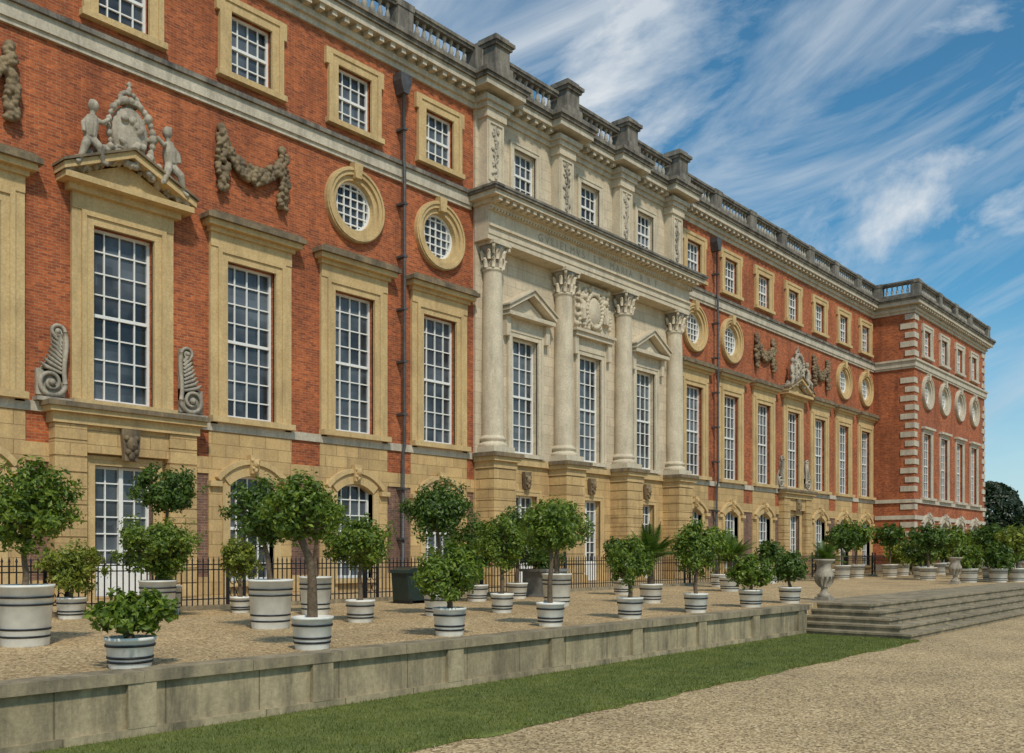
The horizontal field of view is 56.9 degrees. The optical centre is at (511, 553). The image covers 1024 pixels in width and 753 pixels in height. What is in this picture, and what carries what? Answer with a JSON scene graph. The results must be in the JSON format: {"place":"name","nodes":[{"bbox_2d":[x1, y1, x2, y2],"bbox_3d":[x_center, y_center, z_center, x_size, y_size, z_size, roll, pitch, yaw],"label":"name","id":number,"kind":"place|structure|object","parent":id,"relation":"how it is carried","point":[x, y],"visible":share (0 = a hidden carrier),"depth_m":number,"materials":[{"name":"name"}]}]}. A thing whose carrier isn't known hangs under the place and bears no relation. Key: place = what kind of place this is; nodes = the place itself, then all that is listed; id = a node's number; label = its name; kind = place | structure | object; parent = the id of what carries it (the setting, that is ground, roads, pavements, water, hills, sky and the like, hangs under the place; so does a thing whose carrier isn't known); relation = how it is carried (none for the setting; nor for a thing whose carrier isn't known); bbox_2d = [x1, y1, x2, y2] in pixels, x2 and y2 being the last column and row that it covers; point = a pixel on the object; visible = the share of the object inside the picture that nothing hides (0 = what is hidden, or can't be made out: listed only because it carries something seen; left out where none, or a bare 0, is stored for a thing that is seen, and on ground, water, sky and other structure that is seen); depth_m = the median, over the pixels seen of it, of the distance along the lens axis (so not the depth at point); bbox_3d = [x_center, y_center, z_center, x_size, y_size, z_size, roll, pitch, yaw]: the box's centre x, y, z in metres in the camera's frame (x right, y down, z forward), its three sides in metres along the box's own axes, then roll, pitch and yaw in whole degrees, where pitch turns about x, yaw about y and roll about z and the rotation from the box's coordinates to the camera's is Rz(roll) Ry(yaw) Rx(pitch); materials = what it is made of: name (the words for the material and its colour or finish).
{"place":"outdoors","nodes":[
{"label":"outdoors","id":0,"kind":"place"},
{"bbox_2d":[16,632,921,752],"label":"grass lawn","id":1,"kind":"structure","parent":0,"point":[409,722],"depth_m":12.16,"materials":[{"name":"green plant"}]},
{"bbox_2d":[0,0,995,601],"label":"palace","id":2,"kind":"structure","parent":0,"point":[358,256],"depth_m":34.35,"materials":[{"name":"red brick"}]},
{"bbox_2d":[94,0,974,596],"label":"sash windows","id":3,"kind":"structure","parent":2,"relation":"in","point":[121,264],"depth_m":32.87,"materials":[{"name":"white glass"}]},
{"bbox_2d":[359,0,1023,518],"label":"sky","id":4,"kind":"structure","parent":0,"point":[886,137],"materials":[{"name":"blue"}]},
{"bbox_2d":[406,617,1023,752],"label":"gravel path","id":5,"kind":"structure","parent":0,"point":[660,715],"depth_m":11.82,"materials":[{"name":"beige gravel"}]},
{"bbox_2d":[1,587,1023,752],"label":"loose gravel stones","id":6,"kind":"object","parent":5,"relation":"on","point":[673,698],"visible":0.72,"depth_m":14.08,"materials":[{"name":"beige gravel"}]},
{"bbox_2d":[799,583,1023,639],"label":"stone steps","id":7,"kind":"structure","parent":5,"relation":"on","point":[915,615],"depth_m":25.14,"materials":[{"name":"beige stone"}]},
{"bbox_2d":[813,559,834,599],"bbox_3d":[8.586,0.715,25.972,0.580,1.130,0.580,0,0,41],"label":"stone urn","id":8,"kind":"object","parent":7,"relation":"on","point":[824,576],"visible":0.99,"depth_m":25.80,"materials":[{"name":"beige stone"}]},
{"label":"ground","id":9,"kind":"structure","parent":0,"visible":0},
{"bbox_2d":[0,604,809,752],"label":"terrace retaining wall","id":10,"kind":"structure","parent":9,"relation":"on","point":[44,713],"depth_m":12.01,"materials":[{"name":"stone"}]},
{"bbox_2d":[0,571,1023,679],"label":"terrace gravel","id":11,"kind":"structure","parent":9,"relation":"on","point":[176,638],"depth_m":17.31,"materials":[{"name":"beige gravel"}]},
{"bbox_2d":[0,455,85,647],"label":"potted citrus tree","id":12,"kind":"object","parent":11,"relation":"on","point":[26,607],"visible":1,"depth_m":12.92,"materials":[{"name":"green plant"}]},
{"bbox_2d":[31,538,112,618],"bbox_3d":[-8.734,0.483,18.662,1.323,1.594,1.497,0,0,41],"label":"potted shrub","id":13,"kind":"object","parent":11,"relation":"on","point":[68,568],"visible":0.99,"depth_m":18.39,"materials":[{"name":"green plant"}]},
{"bbox_2d":[83,586,182,669],"bbox_3d":[-4.230,0.825,10.581,1.076,0.910,1.124,0,0,41],"label":"potted shrub","id":14,"kind":"object","parent":11,"relation":"on","point":[126,616],"visible":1,"depth_m":10.44,"materials":[{"name":"green plant"}]},
{"bbox_2d":[108,513,206,612],"bbox_3d":[-7.072,0.237,18.912,1.958,2.086,1.818,0,0,41],"label":"potted shrub","id":15,"kind":"object","parent":11,"relation":"on","point":[161,544],"visible":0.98,"depth_m":18.65,"materials":[{"name":"green plant"}]},
{"bbox_2d":[126,461,208,613],"bbox_3d":[-7.450,-0.352,20.244,1.396,3.265,1.650,0,0,41],"label":"potted bay tree","id":16,"kind":"object","parent":11,"relation":"on","point":[168,492],"visible":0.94,"depth_m":20.01,"materials":[{"name":"green plant"}]},
{"bbox_2d":[215,534,263,612],"bbox_3d":[-5.902,0.372,20.456,0.914,1.816,0.994,0,0,41],"label":"potted shrub","id":17,"kind":"object","parent":11,"relation":"on","point":[240,556],"visible":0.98,"depth_m":20.30,"materials":[{"name":"green plant"}]},
{"bbox_2d":[218,471,293,629],"bbox_3d":[-4.215,-0.060,16.097,1.351,2.680,1.453,0,0,41],"label":"potted citrus tree","id":18,"kind":"object","parent":11,"relation":"on","point":[270,598],"visible":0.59,"depth_m":15.90,"materials":[{"name":"green plant"}]},
{"bbox_2d":[257,469,345,650],"bbox_3d":[-2.794,0.073,12.535,1.129,2.414,1.198,0,0,41],"label":"potted citrus tree","id":19,"kind":"object","parent":11,"relation":"on","point":[307,508],"visible":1,"depth_m":12.46,"materials":[{"name":"green plant"}]},
{"bbox_2d":[298,495,350,614],"bbox_3d":[-4.153,-0.075,19.999,1.425,2.710,1.547,0,0,-1],"label":"potted bay tree","id":20,"kind":"object","parent":11,"relation":"on","point":[324,583],"visible":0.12,"depth_m":19.69,"materials":[{"name":"white ceramic"}]},
{"bbox_2d":[322,512,396,622],"bbox_3d":[-2.892,0.256,17.644,1.360,2.049,1.433,0,0,-22],"label":"potted citrus tree","id":21,"kind":"object","parent":11,"relation":"on","point":[356,539],"visible":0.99,"depth_m":17.43,"materials":[{"name":"green plant"}]},
{"bbox_2d":[389,567,429,603],"bbox_3d":[-2.608,0.820,24.444,0.700,0.920,0.920,0,0,41],"label":"green grit bin","id":22,"kind":"object","parent":11,"relation":"on","point":[404,591],"visible":0.73,"depth_m":24.13,"materials":[{"name":"plastic"}]},
{"bbox_2d":[397,476,474,616],"bbox_3d":[-1.498,-0.163,19.411,1.447,2.885,1.491,0,0,30],"label":"potted bay tree","id":23,"kind":"object","parent":11,"relation":"on","point":[438,510],"visible":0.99,"depth_m":19.16,"materials":[{"name":"green plant"}]},
{"bbox_2d":[411,539,490,636],"bbox_3d":[-0.989,0.525,14.738,1.232,1.511,1.179,0,0,-26],"label":"potted shrub","id":24,"kind":"object","parent":11,"relation":"on","point":[449,573],"visible":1,"depth_m":14.55,"materials":[{"name":"green plant"}]},
{"bbox_2d":[440,510,494,601],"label":"potted citrus tree","id":25,"kind":"object","parent":11,"relation":"on","point":[479,594],"visible":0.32,"depth_m":25.08,"materials":[{"name":"green plant"}]},
{"bbox_2d":[0,551,949,617],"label":"iron railing fence","id":26,"kind":"object","parent":11,"relation":"on","point":[365,579],"visible":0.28,"depth_m":25.12,"materials":[{"name":"metal"}]},
{"bbox_2d":[470,513,527,612],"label":"potted citrus tree","id":27,"kind":"object","parent":11,"relation":"on","point":[504,535],"visible":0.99,"depth_m":20.29,"materials":[{"name":"green plant"}]},
{"bbox_2d":[487,505,545,598],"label":"potted citrus tree","id":28,"kind":"object","parent":11,"relation":"on","point":[517,588],"visible":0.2,"depth_m":26.66,"materials":[{"name":"green plant"}]},
{"bbox_2d":[519,548,569,596],"bbox_3d":[0.966,0.491,28.122,1.378,1.579,1.282,0,0,41],"label":"lead planter","id":29,"kind":"object","parent":11,"relation":"on","point":[532,578],"visible":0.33,"depth_m":27.85,"materials":[{"name":"grey metal"}]},
{"bbox_2d":[518,496,580,626],"bbox_3d":[0.627,0.113,16.706,1.083,2.335,1.050,0,0,-18],"label":"potted citrus tree","id":30,"kind":"object","parent":11,"relation":"on","point":[542,522],"visible":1,"depth_m":16.50,"materials":[{"name":"green plant"}]},
{"bbox_2d":[518,495,595,606],"bbox_3d":[1.027,-0.062,22.778,1.914,2.684,1.808,0,0,-30],"label":"potted bay tree","id":31,"kind":"object","parent":11,"relation":"on","point":[561,585],"visible":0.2,"depth_m":22.63,"materials":[{"name":"green plant"}]},
{"bbox_2d":[601,536,636,594],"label":"potted shrub","id":32,"kind":"object","parent":11,"relation":"on","point":[618,590],"visible":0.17,"depth_m":29.12,"materials":[{"name":"green plant"}]},
{"bbox_2d":[606,533,660,618],"bbox_3d":[2.376,0.440,18.733,1.075,1.679,1.101,0,0,-31],"label":"potted shrub","id":33,"kind":"object","parent":11,"relation":"on","point":[628,564],"visible":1,"depth_m":18.50,"materials":[{"name":"green plant"}]},
{"bbox_2d":[629,521,676,603],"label":"potted palm","id":34,"kind":"object","parent":11,"relation":"on","point":[650,591],"visible":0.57,"depth_m":24.22,"materials":[{"name":"green plant"}]},
{"bbox_2d":[669,516,732,612],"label":"potted citrus tree","id":35,"kind":"object","parent":11,"relation":"on","point":[692,543],"visible":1,"depth_m":20.34,"materials":[{"name":"green plant"}]},
{"bbox_2d":[706,525,738,586],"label":"potted citrus tree","id":36,"kind":"object","parent":11,"relation":"on","point":[715,581],"visible":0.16,"depth_m":35.84,"materials":[{"name":"green plant"}]},
{"bbox_2d":[712,532,760,591],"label":"potted palm","id":37,"kind":"object","parent":11,"relation":"on","point":[725,584],"visible":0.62,"depth_m":31.65,"materials":[{"name":"green plant"}]},
{"bbox_2d":[723,552,776,607],"bbox_3d":[5.724,0.613,22.670,1.226,1.335,1.216,0,0,21],"label":"potted shrub","id":38,"kind":"object","parent":11,"relation":"on","point":[748,572],"visible":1,"depth_m":22.43,"materials":[{"name":"green plant"}]},
{"bbox_2d":[754,538,785,583],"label":"potted shrub","id":39,"kind":"object","parent":11,"relation":"on","point":[768,549],"visible":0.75,"depth_m":40.34,"materials":[{"name":"green plant"}]},
{"bbox_2d":[769,549,809,603],"bbox_3d":[7.191,0.585,24.455,1.028,1.390,1.035,0,0,41],"label":"potted shrub","id":40,"kind":"object","parent":11,"relation":"on","point":[789,567],"visible":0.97,"depth_m":24.21,"materials":[{"name":"green plant"}]},
{"bbox_2d":[804,539,851,572],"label":"potted palm","id":41,"kind":"object","parent":11,"relation":"on","point":[825,551],"visible":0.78,"depth_m":43.68,"materials":[{"name":"green plant"}]},
{"bbox_2d":[824,524,861,578],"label":"potted bay tree","id":42,"kind":"object","parent":11,"relation":"on","point":[840,536],"visible":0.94,"depth_m":46.81,"materials":[{"name":"green plant"}]},
{"bbox_2d":[841,519,879,577],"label":"potted bay tree","id":43,"kind":"object","parent":11,"relation":"on","point":[856,570],"visible":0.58,"depth_m":48.85,"materials":[{"name":"green plant"}]},
{"bbox_2d":[871,523,907,576],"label":"potted bay tree","id":44,"kind":"object","parent":11,"relation":"on","point":[891,535],"visible":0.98,"depth_m":51.16,"materials":[{"name":"green plant"}]},
{"bbox_2d":[882,540,916,575],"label":"potted shrub","id":45,"kind":"object","parent":11,"relation":"on","point":[903,567],"visible":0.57,"depth_m":54.05,"materials":[{"name":"green plant"}]},
{"bbox_2d":[899,539,941,578],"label":"potted shrub","id":46,"kind":"object","parent":11,"relation":"on","point":[910,555],"visible":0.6,"depth_m":47.80,"materials":[{"name":"green plant"}]},
{"bbox_2d":[904,542,940,574],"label":"potted shrub","id":47,"kind":"object","parent":11,"relation":"on","point":[913,564],"visible":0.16,"depth_m":55.95,"materials":[{"name":"green plant"}]},
{"bbox_2d":[914,549,941,566],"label":"potted shrub","id":48,"kind":"object","parent":11,"relation":"on","point":[931,562],"visible":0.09,"depth_m":50.64,"materials":[{"name":"green plant"}]},
{"bbox_2d":[907,524,951,579],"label":"potted bay tree","id":49,"kind":"object","parent":11,"relation":"on","point":[930,538],"visible":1,"depth_m":45.11,"materials":[{"name":"green plant"}]},
{"bbox_2d":[932,529,947,574],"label":"potted bay tree","id":50,"kind":"object","parent":11,"relation":"on","point":[941,570],"visible":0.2,"depth_m":57.92,"materials":[{"name":"white ceramic"}]},
{"bbox_2d":[936,548,958,564],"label":"potted shrub","id":51,"kind":"object","parent":11,"relation":"on","point":[945,555],"visible":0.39,"depth_m":60.85,"materials":[{"name":"green plant"}]},
{"bbox_2d":[948,557,962,583],"bbox_3d":[18.607,0.715,39.642,0.580,1.130,0.580,0,0,41],"label":"stone urn","id":52,"kind":"object","parent":11,"relation":"on","point":[955,568],"visible":1,"depth_m":39.48,"materials":[{"name":"beige stone"}]},
{"bbox_2d":[942,525,971,576],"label":"potted bay tree","id":53,"kind":"object","parent":11,"relation":"on","point":[957,539],"visible":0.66,"depth_m":52.77,"materials":[{"name":"green plant"}]},
{"bbox_2d":[951,543,984,582],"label":"potted shrub","id":54,"kind":"object","parent":11,"relation":"on","point":[969,554],"visible":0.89,"depth_m":41.52,"materials":[{"name":"green plant"}]},
{"bbox_2d":[965,527,988,575],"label":"potted bay tree","id":55,"kind":"object","parent":11,"relation":"on","point":[980,570],"visible":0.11,"depth_m":55.17,"materials":[{"name":"green plant"}]},
{"bbox_2d":[968,523,1007,579],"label":"potted bay tree","id":56,"kind":"object","parent":11,"relation":"on","point":[985,537],"visible":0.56,"depth_m":46.63,"materials":[{"name":"green plant"}]},
{"bbox_2d":[979,542,1018,581],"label":"potted shrub","id":57,"kind":"object","parent":11,"relation":"on","point":[999,562],"visible":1,"depth_m":41.95,"materials":[{"name":"green plant"}]},
{"bbox_2d":[985,537,1023,580],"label":"potted shrub","id":58,"kind":"object","parent":11,"relation":"on","point":[1020,556],"visible":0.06,"depth_m":44.79,"materials":[{"name":"green plant"}]},
{"bbox_2d":[993,523,1023,581],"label":"potted bay tree","id":59,"kind":"object","parent":11,"relation":"on","point":[1012,536],"visible":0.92,"depth_m":42.42,"materials":[{"name":"green plant"}]},
{"bbox_2d":[984,481,1023,560],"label":"yew tree","id":60,"kind":"object","parent":9,"relation":"on","point":[1003,501],"visible":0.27,"depth_m":99.96,"materials":[{"name":"green plant"}]}
]}

